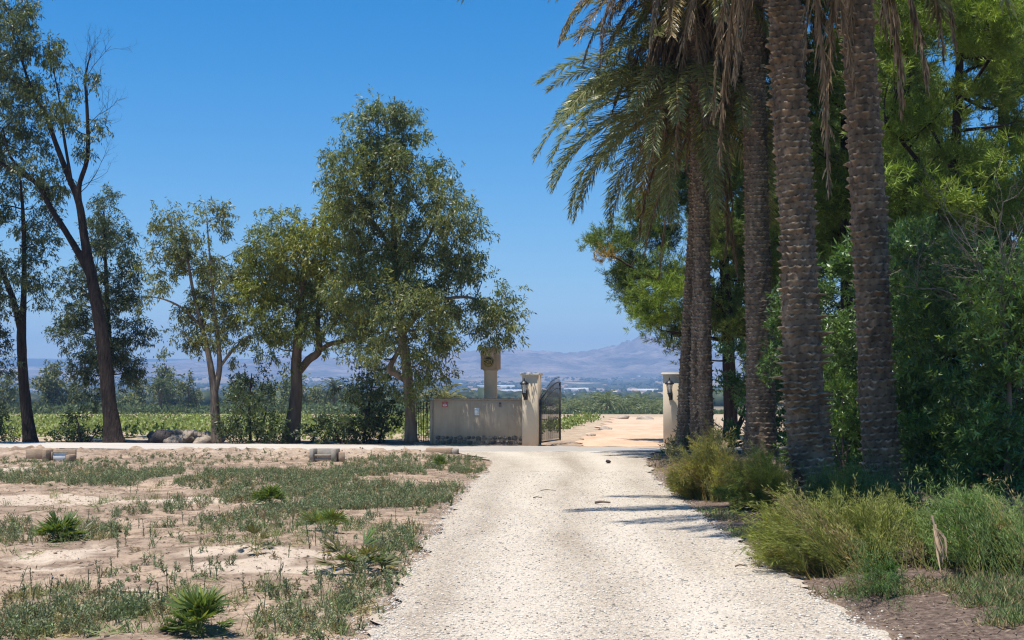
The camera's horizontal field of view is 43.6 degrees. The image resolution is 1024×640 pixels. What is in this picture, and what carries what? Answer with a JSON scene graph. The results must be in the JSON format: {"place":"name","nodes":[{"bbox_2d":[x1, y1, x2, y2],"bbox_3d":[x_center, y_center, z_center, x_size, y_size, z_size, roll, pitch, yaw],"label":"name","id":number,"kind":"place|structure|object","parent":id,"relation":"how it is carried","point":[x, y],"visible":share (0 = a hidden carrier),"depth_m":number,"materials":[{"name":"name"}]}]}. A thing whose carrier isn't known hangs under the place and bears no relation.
{"place":"outdoors","nodes":[
{"label":"outdoors","id":0,"kind":"place"},
{"bbox_2d":[3,332,745,377],"bbox_3d":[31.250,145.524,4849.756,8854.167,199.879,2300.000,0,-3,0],"label":"mountains","id":1,"kind":"structure","parent":0,"point":[635,357],"depth_m":4202.94,"materials":[{"name":"stone"}]},
{"bbox_2d":[0,442,779,451],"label":"paved road","id":2,"kind":"structure","parent":0,"point":[304,446],"depth_m":40.44,"materials":[{"name":"asphalt"}]},
{"bbox_2d":[0,358,1023,639],"bbox_3d":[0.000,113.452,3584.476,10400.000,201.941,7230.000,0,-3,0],"label":"ground","id":3,"kind":"structure","parent":0,"point":[936,618],"depth_m":14.06,"materials":[{"name":"soil"}]},
{"bbox_2d":[0,370,19,408],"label":"distant tree","id":4,"kind":"object","parent":3,"relation":"on","point":[11,393],"visible":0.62,"depth_m":203.56,"materials":[{"name":"green plant"}]},
{"bbox_2d":[0,400,20,441],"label":"roadside shrub","id":5,"kind":"object","parent":3,"relation":"on","point":[4,435],"visible":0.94,"depth_m":44.38,"materials":[{"name":"green plant"}]},
{"bbox_2d":[0,248,27,379],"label":"eucalyptus tree","id":6,"kind":"object","parent":3,"relation":"on","point":[4,333],"visible":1,"depth_m":43.35,"materials":[{"name":"green plant"}]},
{"bbox_2d":[0,162,68,441],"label":"eucalyptus tree","id":7,"kind":"object","parent":3,"relation":"on","point":[29,433],"visible":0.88,"depth_m":45.56,"materials":[{"name":"green plant"}]},
{"bbox_2d":[26,449,76,461],"bbox_3d":[-12.416,3.640,34.290,1.390,0.360,0.480,0,-3,6],"label":"irrigation box","id":8,"kind":"object","parent":3,"relation":"on","point":[56,454],"visible":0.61,"depth_m":34.39,"materials":[{"name":"concrete"}]},
{"bbox_2d":[29,360,77,409],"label":"distant tree","id":9,"kind":"object","parent":3,"relation":"on","point":[49,388],"visible":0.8,"depth_m":211.01,"materials":[{"name":"green plant"}]},
{"bbox_2d":[31,508,95,542],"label":"dwarf fan palm","id":10,"kind":"object","parent":3,"relation":"on","point":[55,525],"visible":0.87,"depth_m":15.08,"materials":[{"name":"green plant"}]},
{"bbox_2d":[0,0,136,442],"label":"eucalyptus tree","id":11,"kind":"object","parent":3,"relation":"on","point":[25,90],"visible":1,"depth_m":44.17,"materials":[{"name":"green plant"}]},
{"bbox_2d":[43,401,102,442],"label":"roadside shrub","id":12,"kind":"object","parent":3,"relation":"on","point":[80,433],"visible":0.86,"depth_m":44.92,"materials":[{"name":"green plant"}]},
{"bbox_2d":[50,514,104,540],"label":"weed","id":13,"kind":"object","parent":3,"relation":"on","point":[86,525],"visible":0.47,"depth_m":15.32,"materials":[{"name":"green plant"}]},
{"bbox_2d":[66,377,101,406],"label":"distant tree","id":14,"kind":"object","parent":3,"relation":"on","point":[83,400],"visible":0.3,"depth_m":217.62,"materials":[{"name":"green plant"}]},
{"bbox_2d":[39,182,171,414],"bbox_3d":[-15.963,-0.336,49.502,4.248,10.043,4.692,3,-5,-44],"label":"eucalyptus tree","id":15,"kind":"object","parent":3,"relation":"on","point":[102,245],"visible":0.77,"depth_m":49.30,"materials":[{"name":"green plant"}]},
{"bbox_2d":[117,388,145,405],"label":"distant tree","id":16,"kind":"object","parent":3,"relation":"on","point":[124,400],"visible":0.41,"depth_m":216.06,"materials":[{"name":"green plant"}]},
{"bbox_2d":[128,380,150,404],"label":"distant tree","id":17,"kind":"object","parent":3,"relation":"on","point":[140,395],"visible":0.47,"depth_m":225.01,"materials":[{"name":"green plant"}]},
{"bbox_2d":[147,434,154,442],"bbox_3d":[-12.634,4.224,45.237,0.527,0.435,0.698,-15,6,-34],"label":"rock","id":18,"kind":"object","parent":3,"relation":"on","point":[150,438],"visible":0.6,"depth_m":44.94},
{"bbox_2d":[145,376,176,408],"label":"distant palm","id":19,"kind":"object","parent":3,"relation":"on","point":[159,389],"visible":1,"depth_m":199.34,"materials":[{"name":"green plant"}]},
{"bbox_2d":[153,429,173,442],"bbox_3d":[-12.358,4.097,45.114,0.786,0.490,0.594,4,18,0],"label":"rock","id":20,"kind":"object","parent":3,"relation":"on","point":[160,435],"visible":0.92,"depth_m":44.90,"materials":[{"name":"stone"}]},
{"bbox_2d":[146,349,186,406],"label":"distant tree","id":21,"kind":"object","parent":3,"relation":"on","point":[162,372],"visible":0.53,"depth_m":232.69,"materials":[{"name":"green plant"}]},
{"bbox_2d":[163,435,178,442],"bbox_3d":[-12.043,4.244,45.023,0.790,0.465,0.467,-1,-4,18],"label":"rock","id":22,"kind":"object","parent":3,"relation":"on","point":[172,439],"visible":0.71,"depth_m":44.83,"materials":[{"name":"stone"}]},
{"bbox_2d":[178,437,189,442],"bbox_3d":[-11.562,4.306,45.094,0.586,0.419,0.360,-1,-3,9],"label":"rock","id":23,"kind":"object","parent":3,"relation":"on","point":[181,440],"visible":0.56,"depth_m":44.94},
{"bbox_2d":[182,429,191,439],"bbox_3d":[-11.393,4.047,44.906,0.374,0.269,0.504,-10,28,1],"label":"rock","id":24,"kind":"object","parent":23,"relation":"on","point":[186,434],"visible":1,"depth_m":44.81,"materials":[{"name":"stone"}]},
{"bbox_2d":[170,368,205,407],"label":"distant tree","id":25,"kind":"object","parent":3,"relation":"on","point":[187,387],"visible":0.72,"depth_m":209.78,"materials":[{"name":"green plant"}]},
{"bbox_2d":[127,195,261,443],"bbox_3d":[-11.352,0.043,45.593,4.988,8.939,3.451,0,-3,0],"label":"eucalyptus tree","id":26,"kind":"object","parent":3,"relation":"on","point":[210,269],"visible":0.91,"depth_m":45.24,"materials":[{"name":"green plant"}]},
{"bbox_2d":[155,584,239,634],"bbox_3d":[-2.188,2.044,8.903,0.606,0.402,0.543,-3,-4,40],"label":"dwarf fan palm","id":27,"kind":"object","parent":3,"relation":"on","point":[200,605],"visible":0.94,"depth_m":8.87,"materials":[{"name":"green plant"}]},
{"bbox_2d":[193,437,208,443],"bbox_3d":[-10.864,4.281,44.933,0.428,0.439,0.756,-28,-13,30],"label":"rock","id":28,"kind":"object","parent":3,"relation":"on","point":[201,440],"visible":0.56,"depth_m":44.77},
{"bbox_2d":[225,377,266,404],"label":"distant tree","id":29,"kind":"object","parent":3,"relation":"on","point":[246,390],"visible":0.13,"depth_m":222.94,"materials":[{"name":"green plant"}]},
{"bbox_2d":[209,362,296,443],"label":"roadside shrub","id":30,"kind":"object","parent":3,"relation":"on","point":[258,429],"visible":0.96,"depth_m":43.64,"materials":[{"name":"green plant"}]},
{"bbox_2d":[235,522,274,553],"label":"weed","id":31,"kind":"object","parent":3,"relation":"on","point":[262,531],"visible":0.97,"depth_m":13.22,"materials":[{"name":"green plant"}]},
{"bbox_2d":[248,377,284,408],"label":"distant tree","id":32,"kind":"object","parent":3,"relation":"on","point":[271,399],"visible":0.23,"depth_m":230.30,"materials":[{"name":"green plant"}]},
{"bbox_2d":[249,483,292,503],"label":"dwarf fan palm","id":33,"kind":"object","parent":3,"relation":"on","point":[265,493],"visible":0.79,"depth_m":19.93,"materials":[{"name":"green plant"}]},
{"bbox_2d":[272,368,310,413],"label":"distant tree","id":34,"kind":"object","parent":3,"relation":"on","point":[286,389],"visible":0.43,"depth_m":207.05,"materials":[{"name":"green plant"}]},
{"bbox_2d":[1,411,603,440],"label":"crop plants","id":35,"kind":"object","parent":3,"relation":"on","point":[133,424],"visible":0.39,"depth_m":61.71,"materials":[{"name":"green plant"}]},
{"bbox_2d":[218,185,396,442],"bbox_3d":[-7.157,-0.151,45.318,6.404,9.141,4.688,0,-3,0],"label":"eucalyptus tree","id":36,"kind":"object","parent":3,"relation":"on","point":[277,256],"visible":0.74,"depth_m":44.35,"materials":[{"name":"green plant"}]},
{"bbox_2d":[305,383,331,412],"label":"distant tree","id":37,"kind":"object","parent":3,"relation":"on","point":[313,397],"visible":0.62,"depth_m":213.57,"materials":[{"name":"green plant"}]},
{"bbox_2d":[299,506,348,531],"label":"dwarf fan palm","id":38,"kind":"object","parent":3,"relation":"on","point":[327,514],"visible":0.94,"depth_m":14.54,"materials":[{"name":"green plant"}]},
{"bbox_2d":[309,448,344,462],"bbox_3d":[-4.679,3.476,32.671,0.888,0.390,0.434,0,-3,8],"label":"irrigation box","id":39,"kind":"object","parent":3,"relation":"on","point":[320,454],"visible":0.8,"depth_m":32.54,"materials":[{"name":"grey concrete"}]},
{"bbox_2d":[319,377,348,413],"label":"distant palm","id":40,"kind":"object","parent":3,"relation":"on","point":[331,387],"visible":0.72,"depth_m":204.31,"materials":[{"name":"green plant"}]},
{"bbox_2d":[336,383,357,411],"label":"distant tree","id":41,"kind":"object","parent":3,"relation":"on","point":[344,397],"visible":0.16,"depth_m":221.41,"materials":[{"name":"green plant"}]},
{"bbox_2d":[293,356,404,443],"bbox_3d":[-5.437,2.942,43.866,4.076,3.509,3.161,0,-3,0],"label":"roadside shrub","id":42,"kind":"object","parent":3,"relation":"on","point":[373,425],"visible":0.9,"depth_m":43.59,"materials":[{"name":"green plant"}]},
{"bbox_2d":[309,521,402,574],"bbox_3d":[-1.439,2.157,12.045,0.920,0.559,0.898,0,-3,0],"label":"dwarf fan palm","id":43,"kind":"object","parent":3,"relation":"on","point":[342,556],"visible":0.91,"depth_m":11.92,"materials":[{"name":"green plant"}]},
{"bbox_2d":[0,401,785,413],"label":"field scrub","id":44,"kind":"object","parent":3,"relation":"on","point":[125,409],"visible":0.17,"depth_m":197.30,"materials":[{"name":"plant"}]},
{"bbox_2d":[416,401,428,441],"bbox_3d":[-3.012,3.452,43.021,0.060,1.447,0.686,3,-4,-38],"label":"iron fence","id":45,"kind":"object","parent":3,"relation":"on","point":[423,408],"visible":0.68,"depth_m":42.98,"materials":[{"name":"metal"}]},
{"bbox_2d":[311,83,536,442],"bbox_3d":[-2.950,-1.799,42.374,7.586,11.929,5.237,0,-3,0],"label":"eucalyptus tree","id":46,"kind":"object","parent":3,"relation":"on","point":[409,294],"visible":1,"depth_m":41.94,"materials":[{"name":"green plant"}]},
{"bbox_2d":[431,453,446,466],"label":"dwarf fan palm","id":47,"kind":"object","parent":3,"relation":"on","point":[439,460],"visible":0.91,"depth_m":27.54,"materials":[{"name":"green plant"}]},
{"bbox_2d":[426,447,458,453],"bbox_3d":[-1.946,3.701,35.874,0.890,0.240,0.420,0,-3,6],"label":"irrigation box","id":48,"kind":"object","parent":3,"relation":"on","point":[444,449],"visible":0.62,"depth_m":35.70,"materials":[{"name":"concrete"}]},
{"bbox_2d":[417,383,472,420],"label":"distant palm","id":49,"kind":"object","parent":3,"relation":"on","point":[445,394],"visible":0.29,"depth_m":65.76,"materials":[{"name":"green plant"}]},
{"bbox_2d":[430,398,521,445],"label":"entrance wall","id":50,"kind":"structure","parent":3,"relation":"on","point":[456,421],"depth_m":41.95,"materials":[{"name":"concrete"}]},
{"bbox_2d":[481,347,500,397],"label":"sign column","id":51,"kind":"structure","parent":3,"relation":"on","point":[490,365],"depth_m":43.34,"materials":[{"name":"concrete"}]},
{"bbox_2d":[477,385,514,387],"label":"greenhouse","id":52,"kind":"object","parent":3,"relation":"on","point":[501,386],"visible":0.5,"depth_m":2249.01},
{"bbox_2d":[0,447,1023,639],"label":"weeds","id":53,"kind":"object","parent":3,"relation":"on","point":[351,496],"visible":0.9,"depth_m":14.04,"materials":[{"name":"green plant"}]},
{"bbox_2d":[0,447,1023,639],"bbox_3d":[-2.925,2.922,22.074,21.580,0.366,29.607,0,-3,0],"label":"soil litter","id":54,"kind":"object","parent":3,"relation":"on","point":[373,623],"visible":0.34,"depth_m":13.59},
{"bbox_2d":[0,375,1023,405],"bbox_3d":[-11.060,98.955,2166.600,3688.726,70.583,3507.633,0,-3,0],"label":"plain trees","id":55,"kind":"object","parent":3,"relation":"on","point":[579,394],"visible":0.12,"depth_m":1092.55,"materials":[{"name":"plant"}]},
{"bbox_2d":[520,373,542,445],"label":"gate pillar","id":56,"kind":"structure","parent":3,"relation":"on","point":[530,420],"depth_m":41.40,"materials":[{"name":"stone"}]},
{"bbox_2d":[520,378,528,399],"bbox_3d":[0.403,2.227,41.272,0.300,0.740,0.397,-1,-3,14],"label":"wall lantern","id":57,"kind":"object","parent":56,"relation":"attached to","point":[523,383],"depth_m":41.17,"materials":[{"name":"black paint"}]},
{"bbox_2d":[539,378,560,443],"bbox_3d":[1.297,2.965,42.800,0.082,2.245,2.716,-1,-3,16],"label":"gate leaf","id":58,"kind":"object","parent":56,"relation":"attached to","point":[550,391],"visible":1,"depth_m":42.77,"materials":[{"name":"grey metal"}]},
{"bbox_2d":[553,397,574,410],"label":"distant palm","id":59,"kind":"object","parent":3,"relation":"on","point":[564,398],"visible":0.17,"depth_m":243.96,"materials":[{"name":"green plant"}]},
{"bbox_2d":[556,400,584,411],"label":"distant palm","id":60,"kind":"object","parent":3,"relation":"on","point":[572,406],"visible":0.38,"depth_m":227.42,"materials":[{"name":"green plant"}]},
{"bbox_2d":[563,388,588,390],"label":"greenhouse","id":61,"kind":"object","parent":3,"relation":"on","point":[575,389],"visible":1,"depth_m":1910.25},
{"bbox_2d":[566,398,591,409],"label":"distant palm","id":62,"kind":"object","parent":3,"relation":"on","point":[578,403],"visible":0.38,"depth_m":230.47,"materials":[{"name":"green plant"}]},
{"bbox_2d":[578,402,604,410],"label":"distant palm","id":63,"kind":"object","parent":3,"relation":"on","point":[590,407],"visible":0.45,"depth_m":226.38,"materials":[{"name":"green plant"}]},
{"bbox_2d":[584,390,617,411],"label":"distant palm","id":64,"kind":"object","parent":3,"relation":"on","point":[597,398],"visible":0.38,"depth_m":233.41,"materials":[{"name":"green plant"}]},
{"bbox_2d":[589,391,624,410],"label":"distant palm","id":65,"kind":"object","parent":3,"relation":"on","point":[607,400],"visible":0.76,"depth_m":230.20,"materials":[{"name":"green plant"}]},
{"bbox_2d":[592,392,624,409],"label":"distant palm","id":66,"kind":"object","parent":3,"relation":"on","point":[611,399],"visible":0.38,"depth_m":232.59,"materials":[{"name":"green plant"}]},
{"bbox_2d":[615,415,628,418],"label":"rock","id":67,"kind":"object","parent":3,"relation":"on","point":[623,417],"visible":0.52,"depth_m":85.96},
{"bbox_2d":[611,400,635,411],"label":"distant palm","id":68,"kind":"object","parent":3,"relation":"on","point":[625,406],"visible":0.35,"depth_m":237.39,"materials":[{"name":"green plant"}]},
{"bbox_2d":[624,397,646,410],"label":"distant palm","id":69,"kind":"object","parent":3,"relation":"on","point":[633,402],"visible":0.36,"depth_m":243.69,"materials":[{"name":"green plant"}]},
{"bbox_2d":[626,393,654,407],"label":"distant palm","id":70,"kind":"object","parent":3,"relation":"on","point":[638,397],"visible":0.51,"depth_m":243.97,"materials":[{"name":"green plant"}]},
{"bbox_2d":[626,389,657,391],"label":"greenhouse","id":71,"kind":"object","parent":3,"relation":"on","point":[642,390],"visible":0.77,"depth_m":1709.91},
{"bbox_2d":[637,415,653,419],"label":"rock","id":72,"kind":"object","parent":3,"relation":"on","point":[643,417],"visible":0.52,"depth_m":84.11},
{"bbox_2d":[636,400,659,410],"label":"distant palm","id":73,"kind":"object","parent":3,"relation":"on","point":[645,404],"visible":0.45,"depth_m":231.60,"materials":[{"name":"green plant"}]},
{"bbox_2d":[640,402,662,410],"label":"distant palm","id":74,"kind":"object","parent":3,"relation":"on","point":[654,407],"visible":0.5,"depth_m":226.27,"materials":[{"name":"green plant"}]},
{"bbox_2d":[647,434,684,466],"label":"oleander bush","id":75,"kind":"object","parent":3,"relation":"on","point":[670,448],"visible":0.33,"depth_m":30.46,"materials":[{"name":"green plant"}]},
{"bbox_2d":[661,372,678,446],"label":"gate pillar","id":76,"kind":"structure","parent":3,"relation":"on","point":[670,409],"depth_m":40.66,"materials":[{"name":"stone"}]},
{"bbox_2d":[665,377,673,400],"bbox_3d":[4.990,2.182,40.497,0.300,0.740,0.397,-1,-3,14],"label":"wall lantern","id":77,"kind":"object","parent":76,"relation":"attached to","point":[669,383],"depth_m":40.40,"materials":[{"name":"black paint"}]},
{"bbox_2d":[658,425,689,454],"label":"oleander bush","id":78,"kind":"object","parent":3,"relation":"on","point":[674,441],"visible":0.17,"depth_m":35.03,"materials":[{"name":"green plant"}]},
{"bbox_2d":[531,0,847,453],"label":"date palm","id":79,"kind":"object","parent":3,"relation":"on","point":[619,133],"visible":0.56,"depth_m":34.29,"materials":[{"name":"green plant"}]},
{"bbox_2d":[555,0,824,455],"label":"date palm","id":80,"kind":"object","parent":3,"relation":"on","point":[694,425],"visible":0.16,"depth_m":33.27,"materials":[{"name":"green plant"}]},
{"bbox_2d":[547,0,835,452],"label":"date palm","id":81,"kind":"object","parent":3,"relation":"on","point":[695,41],"visible":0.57,"depth_m":32.47,"materials":[{"name":"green plant"}]},
{"bbox_2d":[575,20,811,439],"bbox_3d":[6.875,-3.548,45.199,9.215,15.674,5.450,0,-3,0],"label":"pine tree","id":82,"kind":"object","parent":3,"relation":"on","point":[633,285],"visible":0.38,"depth_m":45.19,"materials":[{"name":"green plant"}]},
{"bbox_2d":[651,415,747,501],"bbox_3d":[3.230,2.224,20.602,1.824,1.426,2.580,-1,-3,14],"label":"feathery shrub","id":83,"kind":"object","parent":3,"relation":"on","point":[698,474],"visible":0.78,"depth_m":20.11,"materials":[{"name":"green plant"}]},
{"bbox_2d":[616,0,840,456],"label":"date palm","id":84,"kind":"object","parent":3,"relation":"on","point":[760,404],"visible":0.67,"depth_m":31.44,"materials":[{"name":"brown plant"}]},
{"bbox_2d":[457,0,1017,501],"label":"date palm","id":85,"kind":"object","parent":3,"relation":"on","point":[805,396],"visible":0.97,"depth_m":19.12,"materials":[{"name":"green plant"}]},
{"bbox_2d":[712,324,786,449],"bbox_3d":[7.136,2.200,37.870,3.050,4.389,3.223,0,-3,0],"label":"oleander bush","id":86,"kind":"object","parent":3,"relation":"on","point":[739,386],"visible":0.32,"depth_m":37.50,"materials":[{"name":"green plant"}]},
{"bbox_2d":[706,435,798,510],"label":"feathery shrub","id":87,"kind":"object","parent":3,"relation":"on","point":[757,476],"visible":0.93,"depth_m":18.34,"materials":[{"name":"green plant"}]},
{"bbox_2d":[755,271,856,466],"bbox_3d":[6.936,1.229,29.011,2.730,4.982,3.078,0,-3,0],"label":"oleander bush","id":88,"kind":"object","parent":3,"relation":"on","point":[824,287],"visible":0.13,"depth_m":28.79,"materials":[{"name":"green plant"}]},
{"bbox_2d":[681,31,952,415],"bbox_3d":[11.733,-3.879,50.411,11.323,17.001,7.752,0,-3,0],"label":"pine tree","id":89,"kind":"object","parent":3,"relation":"on","point":[740,215],"depth_m":48.82,"materials":[{"name":"green plant"}]},
{"bbox_2d":[712,473,934,579],"bbox_3d":[3.034,2.013,12.379,2.276,0.985,2.172,-1,-3,11],"label":"feathery shrub","id":90,"kind":"object","parent":3,"relation":"on","point":[802,541],"visible":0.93,"depth_m":11.87,"materials":[{"name":"green plant"}]},
{"bbox_2d":[701,0,957,492],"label":"date palm","id":91,"kind":"object","parent":3,"relation":"on","point":[869,220],"visible":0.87,"depth_m":21.11,"materials":[{"name":"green plant"}]},
{"bbox_2d":[821,298,862,475],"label":"oleander bush","id":92,"kind":"object","parent":3,"relation":"on","point":[844,385],"visible":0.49,"depth_m":25.05,"materials":[{"name":"green plant"}]},
{"bbox_2d":[769,0,941,452],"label":"pine tree","id":93,"kind":"object","parent":3,"relation":"on","point":[840,207],"visible":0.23,"depth_m":32.37,"materials":[{"name":"green plant"}]},
{"bbox_2d":[799,446,925,520],"bbox_3d":[4.660,2.166,17.031,1.712,0.997,2.373,-1,-4,24],"label":"feathery shrub","id":94,"kind":"object","parent":3,"relation":"on","point":[864,483],"visible":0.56,"depth_m":16.88,"materials":[{"name":"green plant"}]},
{"bbox_2d":[834,524,915,618],"bbox_3d":[2.915,2.000,10.375,0.614,0.742,1.982,-1,-3,14],"label":"feathery shrub","id":95,"kind":"object","parent":3,"relation":"on","point":[872,573],"visible":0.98,"depth_m":10.31,"materials":[{"name":"green plant"}]},
{"bbox_2d":[816,219,1023,473],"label":"oleander bush","id":96,"kind":"object","parent":3,"relation":"on","point":[845,258],"visible":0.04,"depth_m":27.34,"materials":[{"name":"green plant"}]},
{"bbox_2d":[857,209,989,486],"bbox_3d":[7.473,0.589,23.218,2.451,5.532,3.615,-1,-3,13],"label":"oleander bush","id":97,"kind":"object","parent":3,"relation":"on","point":[922,328],"visible":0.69,"depth_m":22.51,"materials":[{"name":"green plant"}]},
{"bbox_2d":[832,0,1023,367],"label":"pine tree","id":98,"kind":"object","parent":3,"relation":"on","point":[1003,51],"visible":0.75,"depth_m":26.71,"materials":[{"name":"green plant"}]},
{"bbox_2d":[877,142,1023,493],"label":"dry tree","id":99,"kind":"object","parent":3,"relation":"on","point":[1009,394],"visible":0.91,"depth_m":19.70,"materials":[{"name":"plant"}]},
{"bbox_2d":[877,0,1023,355],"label":"pine tree","id":100,"kind":"object","parent":3,"relation":"on","point":[968,181],"visible":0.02,"depth_m":37.94,"materials":[{"name":"green plant"}]},
{"bbox_2d":[893,460,1023,579],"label":"feathery shrub","id":101,"kind":"object","parent":3,"relation":"on","point":[980,532],"visible":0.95,"depth_m":11.33,"materials":[{"name":"green plant"}]},
{"bbox_2d":[931,515,947,571],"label":"dead palm leaf","id":102,"kind":"object","parent":101,"relation":"hanging from","point":[939,545],"visible":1,"depth_m":10.80,"materials":[{"name":"plant"}]},
{"bbox_2d":[908,223,1023,500],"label":"oleander bush","id":103,"kind":"object","parent":3,"relation":"on","point":[977,416],"visible":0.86,"depth_m":19.76,"materials":[{"name":"green plant"}]},
{"bbox_3d":[-11.127,4.314,45.478,0.750,0.401,0.557,10,5,-1],"label":"rock","id":104,"kind":"object","parent":3,"relation":"on","visible":0},
{"bbox_2d":[192,429,201,437],"bbox_3d":[-11.259,4.094,45.491,0.720,0.415,0.500,-1,-3,12],"label":"rock","id":105,"kind":"object","parent":104,"relation":"on","point":[195,433],"visible":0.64,"depth_m":45.25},
{"bbox_2d":[0,0,1023,358],"label":"sky","id":106,"kind":"structure","parent":0,"point":[234,100],"materials":[{"name":"blue"}]},
{"bbox_2d":[302,450,919,639],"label":"driveway","id":107,"kind":"structure","parent":0,"point":[565,462],"depth_m":11.91,"materials":[{"name":"gravel"}]},
{"bbox_2d":[575,417,662,446],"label":"dirt track","id":108,"kind":"structure","parent":0,"point":[632,432],"depth_m":52.37,"materials":[{"name":"soil"}]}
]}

